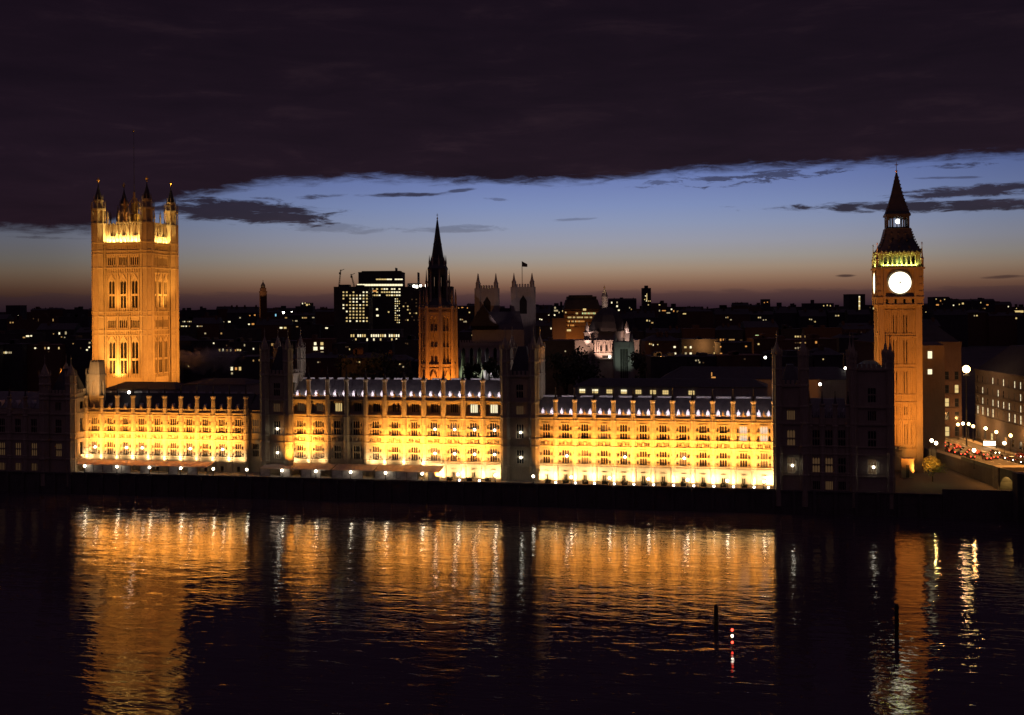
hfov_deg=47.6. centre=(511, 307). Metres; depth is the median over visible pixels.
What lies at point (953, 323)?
city block
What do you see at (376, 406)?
window
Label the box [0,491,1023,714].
river
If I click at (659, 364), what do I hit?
office building
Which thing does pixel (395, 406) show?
window
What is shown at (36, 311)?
distant block
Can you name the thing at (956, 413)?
window
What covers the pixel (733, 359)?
office building
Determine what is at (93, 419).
window
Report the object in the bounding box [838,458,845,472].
window
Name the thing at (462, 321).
city block
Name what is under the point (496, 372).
plane tree
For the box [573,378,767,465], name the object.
palace range
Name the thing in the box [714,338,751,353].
office building
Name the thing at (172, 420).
window
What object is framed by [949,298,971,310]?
distant block
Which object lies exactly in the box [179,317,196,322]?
city block
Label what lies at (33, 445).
window
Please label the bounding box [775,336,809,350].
office building
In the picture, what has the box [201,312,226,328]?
city block
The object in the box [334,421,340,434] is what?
window
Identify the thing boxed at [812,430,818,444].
window
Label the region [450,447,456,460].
window
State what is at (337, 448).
window
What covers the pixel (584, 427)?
window
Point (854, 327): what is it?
city block
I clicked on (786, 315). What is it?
city block
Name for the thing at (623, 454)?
window
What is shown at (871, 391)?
window
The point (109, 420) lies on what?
window
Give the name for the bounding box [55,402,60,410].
window
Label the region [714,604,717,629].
mooring post
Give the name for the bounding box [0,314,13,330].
city block
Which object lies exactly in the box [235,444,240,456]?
window
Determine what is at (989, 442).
bus shelter
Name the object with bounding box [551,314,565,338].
brown terrace
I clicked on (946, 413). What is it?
window
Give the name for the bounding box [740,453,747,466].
window
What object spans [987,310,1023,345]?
city block
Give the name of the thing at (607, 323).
domed hall
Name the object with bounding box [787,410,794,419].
window
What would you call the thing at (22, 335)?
city block
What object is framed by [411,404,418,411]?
window
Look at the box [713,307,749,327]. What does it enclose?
city block
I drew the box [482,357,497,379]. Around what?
plane tree
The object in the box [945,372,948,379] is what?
window
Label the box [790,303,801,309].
distant block
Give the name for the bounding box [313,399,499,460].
palace range
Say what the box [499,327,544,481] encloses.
palace tower
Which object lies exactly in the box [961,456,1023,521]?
road bridge
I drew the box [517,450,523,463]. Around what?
window
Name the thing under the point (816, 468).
window
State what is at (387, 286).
office block
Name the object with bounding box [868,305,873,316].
distant block
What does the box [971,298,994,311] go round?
distant block
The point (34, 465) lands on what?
window
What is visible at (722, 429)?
window
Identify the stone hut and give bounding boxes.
[900,457,913,477]
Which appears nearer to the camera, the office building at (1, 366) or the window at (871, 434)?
the window at (871, 434)
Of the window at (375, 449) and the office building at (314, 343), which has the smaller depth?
the window at (375, 449)
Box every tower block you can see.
[6,305,26,318]
[295,303,314,313]
[641,286,650,310]
[760,299,769,310]
[843,294,864,309]
[928,297,948,312]
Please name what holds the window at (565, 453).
in the palace wing at (563, 418)
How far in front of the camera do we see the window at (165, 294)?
442.74 m
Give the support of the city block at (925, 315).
on the ground
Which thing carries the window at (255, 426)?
in the palace bay at (254, 435)
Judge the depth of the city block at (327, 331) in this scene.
1025.94 m
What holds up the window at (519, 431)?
in the palace tower at (522, 380)
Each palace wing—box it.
[84,384,255,472]
[293,367,500,478]
[539,388,772,484]
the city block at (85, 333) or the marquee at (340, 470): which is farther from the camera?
the city block at (85, 333)
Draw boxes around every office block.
[334,285,372,342]
[357,268,404,328]
[402,272,453,338]
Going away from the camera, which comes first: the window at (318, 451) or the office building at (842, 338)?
the window at (318, 451)
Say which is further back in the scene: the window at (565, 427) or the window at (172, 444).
the window at (172, 444)
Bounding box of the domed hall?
[573,286,638,383]
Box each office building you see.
[0,342,5,390]
[4,339,33,390]
[27,342,65,391]
[62,335,91,387]
[179,336,196,355]
[179,350,214,382]
[179,358,183,383]
[193,337,233,356]
[214,351,270,379]
[229,337,262,354]
[267,337,296,354]
[270,349,295,368]
[297,334,336,353]
[306,347,345,378]
[334,339,368,355]
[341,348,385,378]
[368,338,394,357]
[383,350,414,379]
[394,335,418,358]
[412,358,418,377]
[542,337,574,394]
[640,331,679,372]
[645,351,687,377]
[677,336,718,354]
[681,352,716,365]
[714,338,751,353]
[714,351,764,366]
[746,333,775,353]
[761,350,812,366]
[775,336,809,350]
[801,334,836,350]
[809,343,842,369]
[831,329,868,352]
[841,353,845,370]
[973,345,1023,453]
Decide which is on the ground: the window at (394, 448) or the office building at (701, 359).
the office building at (701, 359)
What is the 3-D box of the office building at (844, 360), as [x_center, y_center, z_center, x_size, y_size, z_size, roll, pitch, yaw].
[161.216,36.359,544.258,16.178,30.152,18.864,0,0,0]
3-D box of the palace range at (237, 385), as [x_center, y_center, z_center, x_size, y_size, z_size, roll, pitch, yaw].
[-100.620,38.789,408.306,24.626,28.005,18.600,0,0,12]
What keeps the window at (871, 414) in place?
in the palace tower at (870, 387)
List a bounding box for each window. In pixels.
[0,419,4,431]
[0,442,4,454]
[0,463,4,469]
[15,419,20,431]
[15,443,20,454]
[16,463,20,469]
[31,419,36,431]
[31,443,36,455]
[32,463,36,470]
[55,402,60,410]
[55,420,60,432]
[55,443,61,455]
[91,417,97,430]
[92,441,96,453]
[107,418,112,430]
[107,441,112,453]
[109,280,114,307]
[109,341,115,373]
[120,281,125,307]
[121,341,126,373]
[123,418,127,430]
[123,442,128,453]
[132,280,137,307]
[132,342,137,373]
[138,418,143,430]
[138,442,143,453]
[154,418,160,431]
[154,442,159,454]
[159,340,161,371]
[164,282,166,307]
[170,418,176,431]
[170,442,175,454]
[186,419,191,431]
[186,443,191,454]
[202,419,207,431]
[202,443,208,455]
[218,419,224,432]
[219,443,224,455]
[235,419,240,432]
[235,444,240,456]
[252,419,258,432]
[253,444,258,455]
[273,383,279,395]
[274,403,279,411]
[274,421,279,434]
[274,445,279,458]
[296,420,302,433]
[297,445,302,457]
[298,402,304,410]
[315,420,321,433]
[315,445,321,457]
[316,403,322,410]
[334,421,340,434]
[334,445,340,458]
[335,403,341,410]
[353,421,359,434]
[353,446,359,458]
[354,403,360,410]
[372,421,378,434]
[372,446,378,458]
[373,403,379,411]
[391,421,397,434]
[392,403,399,411]
[392,446,397,459]
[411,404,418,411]
[411,422,417,435]
[411,447,417,459]
[430,422,436,435]
[430,447,436,460]
[431,404,437,411]
[450,404,457,412]
[450,422,456,435]
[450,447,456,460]
[470,404,477,412]
[470,422,476,436]
[470,448,476,460]
[490,404,497,412]
[490,423,496,436]
[490,448,496,461]
[516,385,522,397]
[516,406,522,413]
[516,424,523,438]
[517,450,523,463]
[543,423,549,437]
[543,449,549,462]
[562,424,568,437]
[562,449,568,462]
[581,424,588,438]
[581,450,587,463]
[600,344,609,357]
[600,424,607,438]
[600,450,607,463]
[620,349,627,377]
[620,424,626,438]
[620,450,626,463]
[639,425,646,438]
[640,451,646,464]
[659,425,666,439]
[659,451,666,464]
[679,425,686,439]
[679,452,686,465]
[699,425,706,439]
[699,452,706,465]
[719,426,726,440]
[719,452,726,466]
[739,426,747,440]
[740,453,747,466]
[760,426,767,440]
[760,453,767,466]
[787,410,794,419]
[787,430,794,444]
[787,457,794,471]
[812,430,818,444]
[813,457,819,471]
[813,481,819,488]
[825,430,831,445]
[826,458,832,471]
[826,481,832,489]
[838,430,844,445]
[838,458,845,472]
[839,482,845,489]
[868,388,875,401]
[868,411,875,420]
[868,431,875,446]
[868,459,875,473]
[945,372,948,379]
[945,385,948,392]
[945,399,948,406]
[945,412,948,419]
[945,427,949,435]
[955,371,958,379]
[955,385,958,392]
[955,398,958,406]
[955,412,958,419]
[955,427,958,435]
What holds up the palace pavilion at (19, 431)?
on the ground
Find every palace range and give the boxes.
[106,381,182,453]
[182,378,259,455]
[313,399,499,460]
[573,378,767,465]
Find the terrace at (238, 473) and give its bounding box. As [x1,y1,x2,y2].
[78,469,772,488]
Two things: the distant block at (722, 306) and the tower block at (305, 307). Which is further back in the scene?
the distant block at (722, 306)
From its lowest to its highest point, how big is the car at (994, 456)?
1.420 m
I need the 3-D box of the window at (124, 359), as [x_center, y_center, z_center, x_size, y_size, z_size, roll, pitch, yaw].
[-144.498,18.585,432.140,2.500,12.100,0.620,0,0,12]
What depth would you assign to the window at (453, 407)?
360.65 m
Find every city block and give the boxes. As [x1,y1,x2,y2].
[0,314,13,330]
[0,329,45,343]
[7,316,36,332]
[32,313,62,327]
[36,321,81,343]
[59,314,91,327]
[76,325,91,338]
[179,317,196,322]
[179,321,196,338]
[191,315,223,339]
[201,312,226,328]
[219,325,260,340]
[227,305,259,328]
[256,316,293,340]
[259,307,282,318]
[283,310,314,323]
[292,321,322,339]
[315,307,333,324]
[321,325,333,337]
[457,316,468,349]
[458,326,471,348]
[536,305,550,320]
[536,318,551,342]
[618,310,633,330]
[629,328,643,352]
[633,309,654,337]
[644,325,681,337]
[655,314,677,327]
[677,306,712,327]
[680,325,714,337]
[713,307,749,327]
[715,323,742,340]
[741,319,778,340]
[749,309,773,320]
[772,305,797,327]
[778,324,801,338]
[797,308,826,327]
[801,325,841,337]
[825,307,845,326]
[837,320,873,332]
[844,308,870,322]
[922,311,929,318]
[922,317,940,327]
[930,307,967,346]
[966,308,987,345]
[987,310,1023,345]
[1017,317,1023,344]
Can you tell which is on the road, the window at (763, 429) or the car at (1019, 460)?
the car at (1019, 460)
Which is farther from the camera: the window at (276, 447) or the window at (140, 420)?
the window at (140, 420)
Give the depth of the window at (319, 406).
370.01 m
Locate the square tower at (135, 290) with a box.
[91,130,179,387]
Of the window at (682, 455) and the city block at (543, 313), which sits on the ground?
the city block at (543, 313)
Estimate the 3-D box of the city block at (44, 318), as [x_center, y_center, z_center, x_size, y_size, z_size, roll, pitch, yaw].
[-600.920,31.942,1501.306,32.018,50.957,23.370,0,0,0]
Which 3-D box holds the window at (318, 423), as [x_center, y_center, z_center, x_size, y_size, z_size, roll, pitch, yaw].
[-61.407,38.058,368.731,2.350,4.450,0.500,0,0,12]
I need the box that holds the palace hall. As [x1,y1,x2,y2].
[661,366,845,403]
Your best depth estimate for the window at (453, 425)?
359.68 m
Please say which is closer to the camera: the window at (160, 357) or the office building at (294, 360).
the window at (160, 357)
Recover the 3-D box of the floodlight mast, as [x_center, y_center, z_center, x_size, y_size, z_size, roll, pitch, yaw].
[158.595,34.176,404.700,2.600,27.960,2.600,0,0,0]
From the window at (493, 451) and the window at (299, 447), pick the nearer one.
the window at (493, 451)
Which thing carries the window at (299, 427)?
in the palace wing at (413, 403)
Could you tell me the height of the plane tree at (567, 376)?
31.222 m
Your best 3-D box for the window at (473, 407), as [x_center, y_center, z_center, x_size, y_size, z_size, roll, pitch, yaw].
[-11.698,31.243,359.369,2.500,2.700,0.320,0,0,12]
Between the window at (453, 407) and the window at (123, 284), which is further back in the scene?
the window at (123, 284)
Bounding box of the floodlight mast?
[962,365,969,445]
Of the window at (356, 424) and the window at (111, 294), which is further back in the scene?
the window at (111, 294)
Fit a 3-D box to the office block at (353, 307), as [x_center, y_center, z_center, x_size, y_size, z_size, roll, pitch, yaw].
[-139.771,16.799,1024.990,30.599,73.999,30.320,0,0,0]
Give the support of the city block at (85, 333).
on the ground
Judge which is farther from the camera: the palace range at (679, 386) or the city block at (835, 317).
the city block at (835, 317)
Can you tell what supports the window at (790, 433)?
in the palace tower at (791, 445)
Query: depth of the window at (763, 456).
340.12 m
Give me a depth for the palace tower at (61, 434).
378.41 m
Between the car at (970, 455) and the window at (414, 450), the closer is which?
the window at (414, 450)
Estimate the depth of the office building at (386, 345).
700.39 m
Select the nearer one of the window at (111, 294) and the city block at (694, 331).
the window at (111, 294)
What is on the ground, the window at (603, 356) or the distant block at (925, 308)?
the distant block at (925, 308)
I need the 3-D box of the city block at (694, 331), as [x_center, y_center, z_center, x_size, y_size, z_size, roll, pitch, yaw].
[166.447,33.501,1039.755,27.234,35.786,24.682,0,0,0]
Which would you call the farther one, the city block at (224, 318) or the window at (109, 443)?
the city block at (224, 318)
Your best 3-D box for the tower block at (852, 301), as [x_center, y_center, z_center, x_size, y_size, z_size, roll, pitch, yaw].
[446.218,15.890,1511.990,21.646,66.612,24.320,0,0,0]
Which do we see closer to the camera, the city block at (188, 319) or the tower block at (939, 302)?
the city block at (188, 319)
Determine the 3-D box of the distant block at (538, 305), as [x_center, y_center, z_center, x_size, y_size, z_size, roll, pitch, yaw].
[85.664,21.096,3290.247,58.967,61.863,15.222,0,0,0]
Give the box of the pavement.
[936,437,1015,458]
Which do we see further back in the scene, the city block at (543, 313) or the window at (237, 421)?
the city block at (543, 313)
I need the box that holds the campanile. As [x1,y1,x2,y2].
[259,282,266,318]
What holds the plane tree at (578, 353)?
on the ground
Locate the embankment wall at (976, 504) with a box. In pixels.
[942,489,1012,519]
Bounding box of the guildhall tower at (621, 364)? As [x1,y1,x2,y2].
[612,333,634,377]
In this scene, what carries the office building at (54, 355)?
on the ground
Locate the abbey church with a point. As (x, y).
(490, 323)
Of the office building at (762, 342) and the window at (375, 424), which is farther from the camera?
the office building at (762, 342)
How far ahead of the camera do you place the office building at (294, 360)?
523.07 m
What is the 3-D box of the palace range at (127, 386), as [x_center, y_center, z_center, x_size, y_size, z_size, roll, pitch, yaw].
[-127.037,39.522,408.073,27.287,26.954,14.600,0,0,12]
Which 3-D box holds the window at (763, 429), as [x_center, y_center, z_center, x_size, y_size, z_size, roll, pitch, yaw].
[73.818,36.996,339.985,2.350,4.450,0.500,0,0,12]
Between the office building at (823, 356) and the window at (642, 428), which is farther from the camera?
the office building at (823, 356)
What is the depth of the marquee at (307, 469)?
361.95 m
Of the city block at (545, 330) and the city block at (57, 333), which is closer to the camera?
the city block at (545, 330)
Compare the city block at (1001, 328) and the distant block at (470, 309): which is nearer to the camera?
the city block at (1001, 328)
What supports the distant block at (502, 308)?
on the ground
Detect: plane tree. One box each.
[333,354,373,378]
[365,348,400,379]
[382,359,414,379]
[463,362,481,379]
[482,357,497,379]
[491,365,499,377]
[545,350,580,394]
[564,346,594,383]
[577,359,604,382]
[628,350,645,377]
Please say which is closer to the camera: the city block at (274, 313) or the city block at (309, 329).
the city block at (309, 329)
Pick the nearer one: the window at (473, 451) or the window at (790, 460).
the window at (790, 460)
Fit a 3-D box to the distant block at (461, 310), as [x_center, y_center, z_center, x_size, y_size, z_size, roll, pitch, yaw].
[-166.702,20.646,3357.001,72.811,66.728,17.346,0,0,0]
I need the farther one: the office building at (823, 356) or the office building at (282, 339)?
the office building at (282, 339)
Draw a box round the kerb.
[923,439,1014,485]
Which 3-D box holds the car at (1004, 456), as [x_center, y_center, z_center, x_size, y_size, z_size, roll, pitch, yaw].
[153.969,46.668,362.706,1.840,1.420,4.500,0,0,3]
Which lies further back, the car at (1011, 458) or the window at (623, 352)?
the window at (623, 352)
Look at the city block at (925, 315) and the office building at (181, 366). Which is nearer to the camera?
the office building at (181, 366)
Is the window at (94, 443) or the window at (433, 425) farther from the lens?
the window at (94, 443)
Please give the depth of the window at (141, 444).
381.76 m
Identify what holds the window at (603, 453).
in the palace wing at (563, 418)
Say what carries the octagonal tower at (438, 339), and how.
on the ground
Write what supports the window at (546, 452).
in the palace wing at (563, 418)
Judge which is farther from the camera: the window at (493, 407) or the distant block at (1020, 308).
the distant block at (1020, 308)
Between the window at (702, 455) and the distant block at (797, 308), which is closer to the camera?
the window at (702, 455)
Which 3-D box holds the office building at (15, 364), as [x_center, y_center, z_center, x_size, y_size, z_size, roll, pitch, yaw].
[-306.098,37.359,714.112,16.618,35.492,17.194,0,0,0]
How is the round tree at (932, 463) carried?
on the ground
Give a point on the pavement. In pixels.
(970, 440)
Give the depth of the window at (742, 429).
341.37 m
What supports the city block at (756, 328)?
on the ground
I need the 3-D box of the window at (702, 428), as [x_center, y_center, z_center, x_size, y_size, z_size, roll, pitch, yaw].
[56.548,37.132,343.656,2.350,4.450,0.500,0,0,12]
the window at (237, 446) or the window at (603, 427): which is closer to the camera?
the window at (603, 427)
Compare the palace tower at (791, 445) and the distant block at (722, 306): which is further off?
the distant block at (722, 306)
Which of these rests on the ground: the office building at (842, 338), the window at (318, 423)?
the office building at (842, 338)
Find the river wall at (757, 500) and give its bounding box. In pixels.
[0,471,941,517]
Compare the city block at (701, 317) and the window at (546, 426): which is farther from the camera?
the city block at (701, 317)
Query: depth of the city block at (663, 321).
1478.64 m
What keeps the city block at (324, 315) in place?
on the ground
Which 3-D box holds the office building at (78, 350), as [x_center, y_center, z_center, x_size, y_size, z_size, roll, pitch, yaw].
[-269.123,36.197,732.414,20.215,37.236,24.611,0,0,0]
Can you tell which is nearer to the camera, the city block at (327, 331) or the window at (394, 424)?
the window at (394, 424)
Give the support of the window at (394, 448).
in the palace wing at (413, 403)
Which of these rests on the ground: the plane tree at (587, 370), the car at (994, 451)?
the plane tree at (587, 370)
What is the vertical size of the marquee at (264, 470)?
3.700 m
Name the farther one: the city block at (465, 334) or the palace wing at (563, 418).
the city block at (465, 334)
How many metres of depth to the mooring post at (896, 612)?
205.12 m
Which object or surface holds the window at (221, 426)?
in the palace wing at (105, 436)
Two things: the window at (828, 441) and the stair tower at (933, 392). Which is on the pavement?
the stair tower at (933, 392)
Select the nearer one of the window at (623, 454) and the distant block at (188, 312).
the window at (623, 454)
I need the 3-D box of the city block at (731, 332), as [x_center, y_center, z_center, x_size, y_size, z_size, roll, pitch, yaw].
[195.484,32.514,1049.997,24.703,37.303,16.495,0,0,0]
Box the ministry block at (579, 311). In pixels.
[563,295,600,338]
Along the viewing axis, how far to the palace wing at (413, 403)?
363.48 m
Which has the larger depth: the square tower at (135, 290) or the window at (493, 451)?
the square tower at (135, 290)
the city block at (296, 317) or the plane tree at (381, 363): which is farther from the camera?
the city block at (296, 317)
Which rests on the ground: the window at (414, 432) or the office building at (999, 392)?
the office building at (999, 392)
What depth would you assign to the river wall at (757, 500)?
347.27 m
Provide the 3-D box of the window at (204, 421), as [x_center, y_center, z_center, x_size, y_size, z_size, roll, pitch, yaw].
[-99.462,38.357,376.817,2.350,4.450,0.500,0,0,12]
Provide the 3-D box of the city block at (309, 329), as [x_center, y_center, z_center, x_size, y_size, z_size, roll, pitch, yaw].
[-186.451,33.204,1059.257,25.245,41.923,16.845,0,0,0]
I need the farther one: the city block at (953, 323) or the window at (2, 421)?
the city block at (953, 323)
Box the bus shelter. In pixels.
[982,440,995,446]
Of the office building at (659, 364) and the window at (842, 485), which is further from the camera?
the office building at (659, 364)
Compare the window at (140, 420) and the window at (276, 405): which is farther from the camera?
the window at (140, 420)
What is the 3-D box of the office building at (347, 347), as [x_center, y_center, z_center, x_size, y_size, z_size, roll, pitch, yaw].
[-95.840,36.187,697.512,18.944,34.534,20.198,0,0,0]
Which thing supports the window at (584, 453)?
in the palace wing at (563, 418)
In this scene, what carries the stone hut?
on the ground
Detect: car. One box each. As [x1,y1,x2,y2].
[956,451,965,455]
[965,453,975,458]
[978,451,987,455]
[982,455,991,459]
[990,449,999,453]
[990,454,998,458]
[999,454,1007,459]
[1007,456,1015,461]
[1015,453,1023,457]
[1015,458,1023,463]
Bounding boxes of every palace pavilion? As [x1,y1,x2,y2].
[0,386,39,471]
[809,391,849,490]
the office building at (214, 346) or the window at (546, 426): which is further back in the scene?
the office building at (214, 346)
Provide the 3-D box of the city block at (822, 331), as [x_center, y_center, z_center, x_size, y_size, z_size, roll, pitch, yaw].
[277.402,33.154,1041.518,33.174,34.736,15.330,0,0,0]
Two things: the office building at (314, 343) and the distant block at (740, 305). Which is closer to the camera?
the office building at (314, 343)
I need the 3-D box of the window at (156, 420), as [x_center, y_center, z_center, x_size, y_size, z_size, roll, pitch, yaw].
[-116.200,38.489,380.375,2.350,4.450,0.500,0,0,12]
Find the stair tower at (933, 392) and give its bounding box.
[922,342,944,455]
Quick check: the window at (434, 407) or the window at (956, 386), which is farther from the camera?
the window at (956, 386)
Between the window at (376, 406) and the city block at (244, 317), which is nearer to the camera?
the window at (376, 406)
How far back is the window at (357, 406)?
367.40 m
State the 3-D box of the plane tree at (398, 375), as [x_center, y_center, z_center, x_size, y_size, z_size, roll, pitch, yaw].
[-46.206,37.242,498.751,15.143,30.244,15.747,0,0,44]
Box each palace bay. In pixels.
[80,402,82,453]
[248,394,259,471]
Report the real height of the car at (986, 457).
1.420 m
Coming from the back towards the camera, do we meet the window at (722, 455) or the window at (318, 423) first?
the window at (318, 423)
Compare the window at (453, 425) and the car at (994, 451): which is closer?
the window at (453, 425)
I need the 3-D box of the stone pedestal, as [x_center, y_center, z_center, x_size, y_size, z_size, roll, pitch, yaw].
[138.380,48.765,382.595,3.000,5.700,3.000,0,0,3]
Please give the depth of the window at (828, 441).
328.77 m
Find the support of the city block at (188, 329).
on the ground
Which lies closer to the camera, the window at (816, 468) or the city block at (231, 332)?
the window at (816, 468)
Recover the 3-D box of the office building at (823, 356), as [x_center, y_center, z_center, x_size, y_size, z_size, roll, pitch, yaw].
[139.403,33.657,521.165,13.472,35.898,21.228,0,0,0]
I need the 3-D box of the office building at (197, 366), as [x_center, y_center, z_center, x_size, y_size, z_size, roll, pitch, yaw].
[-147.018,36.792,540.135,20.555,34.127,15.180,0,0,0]
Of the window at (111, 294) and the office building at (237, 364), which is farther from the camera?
the office building at (237, 364)
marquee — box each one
[76,459,213,474]
[260,463,296,476]
[291,463,335,477]
[331,464,378,478]
[374,464,444,480]
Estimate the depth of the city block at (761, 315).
1479.73 m
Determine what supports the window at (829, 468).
in the palace pavilion at (829, 434)
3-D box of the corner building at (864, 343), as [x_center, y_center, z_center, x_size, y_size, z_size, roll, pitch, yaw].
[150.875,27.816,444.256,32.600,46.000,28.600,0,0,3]
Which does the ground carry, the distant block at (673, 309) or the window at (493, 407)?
the distant block at (673, 309)
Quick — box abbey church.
[458,262,535,379]
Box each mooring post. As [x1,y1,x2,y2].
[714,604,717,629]
[894,604,898,637]
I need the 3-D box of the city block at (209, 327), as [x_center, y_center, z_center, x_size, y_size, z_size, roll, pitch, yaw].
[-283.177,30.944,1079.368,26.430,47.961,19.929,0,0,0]
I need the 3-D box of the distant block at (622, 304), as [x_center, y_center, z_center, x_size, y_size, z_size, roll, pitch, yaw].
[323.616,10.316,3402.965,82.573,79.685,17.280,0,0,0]
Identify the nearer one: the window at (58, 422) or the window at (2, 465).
the window at (58, 422)
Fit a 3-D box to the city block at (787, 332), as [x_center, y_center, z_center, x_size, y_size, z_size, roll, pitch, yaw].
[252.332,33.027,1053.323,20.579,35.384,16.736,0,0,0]
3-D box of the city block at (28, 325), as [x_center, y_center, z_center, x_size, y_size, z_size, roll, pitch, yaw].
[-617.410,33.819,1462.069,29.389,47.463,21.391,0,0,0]
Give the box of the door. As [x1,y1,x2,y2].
[906,465,908,477]
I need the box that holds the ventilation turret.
[88,360,106,408]
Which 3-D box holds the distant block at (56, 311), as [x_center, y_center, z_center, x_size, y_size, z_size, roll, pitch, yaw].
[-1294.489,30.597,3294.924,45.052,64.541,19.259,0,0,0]
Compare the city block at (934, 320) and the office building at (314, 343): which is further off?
the city block at (934, 320)
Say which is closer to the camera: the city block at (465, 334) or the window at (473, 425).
the window at (473, 425)
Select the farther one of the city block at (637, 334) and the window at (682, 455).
the city block at (637, 334)
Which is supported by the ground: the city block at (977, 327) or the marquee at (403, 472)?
the city block at (977, 327)
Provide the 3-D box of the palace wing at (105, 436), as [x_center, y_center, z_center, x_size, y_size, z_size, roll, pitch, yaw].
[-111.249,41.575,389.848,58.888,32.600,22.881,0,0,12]
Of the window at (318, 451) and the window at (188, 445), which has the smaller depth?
the window at (318, 451)
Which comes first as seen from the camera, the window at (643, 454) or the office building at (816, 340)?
the window at (643, 454)
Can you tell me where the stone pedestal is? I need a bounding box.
[926,447,936,462]
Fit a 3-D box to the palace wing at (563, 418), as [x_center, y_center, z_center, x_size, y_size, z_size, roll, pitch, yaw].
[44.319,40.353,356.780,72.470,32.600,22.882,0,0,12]
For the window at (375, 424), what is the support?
in the palace wing at (413, 403)
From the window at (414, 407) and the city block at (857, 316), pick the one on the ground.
the city block at (857, 316)
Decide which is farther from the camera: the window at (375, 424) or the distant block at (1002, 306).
the distant block at (1002, 306)
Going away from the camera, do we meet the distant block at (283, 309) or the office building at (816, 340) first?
the office building at (816, 340)
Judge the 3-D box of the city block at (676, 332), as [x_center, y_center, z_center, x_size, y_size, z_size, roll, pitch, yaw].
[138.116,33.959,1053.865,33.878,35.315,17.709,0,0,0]
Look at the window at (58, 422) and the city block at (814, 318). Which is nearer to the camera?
the window at (58, 422)
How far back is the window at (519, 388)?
352.46 m
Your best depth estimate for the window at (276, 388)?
368.93 m
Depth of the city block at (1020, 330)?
1424.13 m
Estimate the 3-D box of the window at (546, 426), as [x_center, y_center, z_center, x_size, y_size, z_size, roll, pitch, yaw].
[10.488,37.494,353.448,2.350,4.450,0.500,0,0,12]
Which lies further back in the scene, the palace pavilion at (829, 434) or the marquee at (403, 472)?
the marquee at (403, 472)
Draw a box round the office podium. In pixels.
[349,329,403,341]
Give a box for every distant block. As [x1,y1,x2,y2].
[5,312,30,318]
[31,307,50,318]
[49,307,63,315]
[63,306,88,316]
[88,308,91,316]
[180,308,197,318]
[198,306,217,317]
[216,306,230,315]
[269,306,294,313]
[457,306,466,315]
[467,303,474,324]
[500,306,504,311]
[536,304,551,317]
[552,302,563,317]
[608,297,636,311]
[651,301,666,316]
[667,304,685,316]
[709,305,730,310]
[731,302,748,308]
[747,303,759,310]
[770,303,785,310]
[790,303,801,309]
[801,300,833,310]
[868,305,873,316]
[922,303,927,312]
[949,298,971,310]
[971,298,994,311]
[995,301,1011,311]
[1009,304,1023,316]
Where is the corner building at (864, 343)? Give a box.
[853,320,961,438]
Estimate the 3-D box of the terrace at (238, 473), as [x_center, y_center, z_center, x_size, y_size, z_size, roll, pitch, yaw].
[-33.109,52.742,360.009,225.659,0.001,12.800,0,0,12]
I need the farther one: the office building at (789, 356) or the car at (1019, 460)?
the office building at (789, 356)
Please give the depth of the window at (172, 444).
379.34 m
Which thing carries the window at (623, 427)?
in the palace wing at (563, 418)
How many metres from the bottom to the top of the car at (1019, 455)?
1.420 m
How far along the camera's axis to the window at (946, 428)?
430.16 m
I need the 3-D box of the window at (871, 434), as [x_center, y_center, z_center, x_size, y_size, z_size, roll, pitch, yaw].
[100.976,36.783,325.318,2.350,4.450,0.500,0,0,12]
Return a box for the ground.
[157,326,1011,493]
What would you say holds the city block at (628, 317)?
on the ground
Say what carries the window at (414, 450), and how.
in the palace wing at (413, 403)
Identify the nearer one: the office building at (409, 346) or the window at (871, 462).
the window at (871, 462)
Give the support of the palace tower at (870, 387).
on the ground
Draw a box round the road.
[935,437,1023,471]
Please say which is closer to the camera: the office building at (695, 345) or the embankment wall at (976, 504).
the embankment wall at (976, 504)
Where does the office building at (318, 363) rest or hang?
on the ground
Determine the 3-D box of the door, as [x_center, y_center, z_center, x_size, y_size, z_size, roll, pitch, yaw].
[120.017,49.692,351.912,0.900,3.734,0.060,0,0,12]
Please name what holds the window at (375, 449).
in the palace wing at (413, 403)
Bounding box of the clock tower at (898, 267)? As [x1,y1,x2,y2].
[871,162,924,471]
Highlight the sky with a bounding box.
[0,0,1023,313]
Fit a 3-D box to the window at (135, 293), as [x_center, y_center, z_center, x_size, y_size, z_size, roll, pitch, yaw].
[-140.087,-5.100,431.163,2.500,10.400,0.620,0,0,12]
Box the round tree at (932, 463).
[922,455,947,481]
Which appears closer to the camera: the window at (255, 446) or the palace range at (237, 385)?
the window at (255, 446)
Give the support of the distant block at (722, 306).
on the ground
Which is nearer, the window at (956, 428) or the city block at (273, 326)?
the window at (956, 428)
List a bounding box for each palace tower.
[38,353,91,486]
[259,327,305,474]
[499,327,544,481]
[771,331,809,506]
[845,332,894,508]
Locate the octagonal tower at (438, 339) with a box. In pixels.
[418,217,458,379]
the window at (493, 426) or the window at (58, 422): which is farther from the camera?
the window at (58, 422)
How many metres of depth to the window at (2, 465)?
383.72 m
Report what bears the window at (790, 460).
in the palace tower at (791, 445)

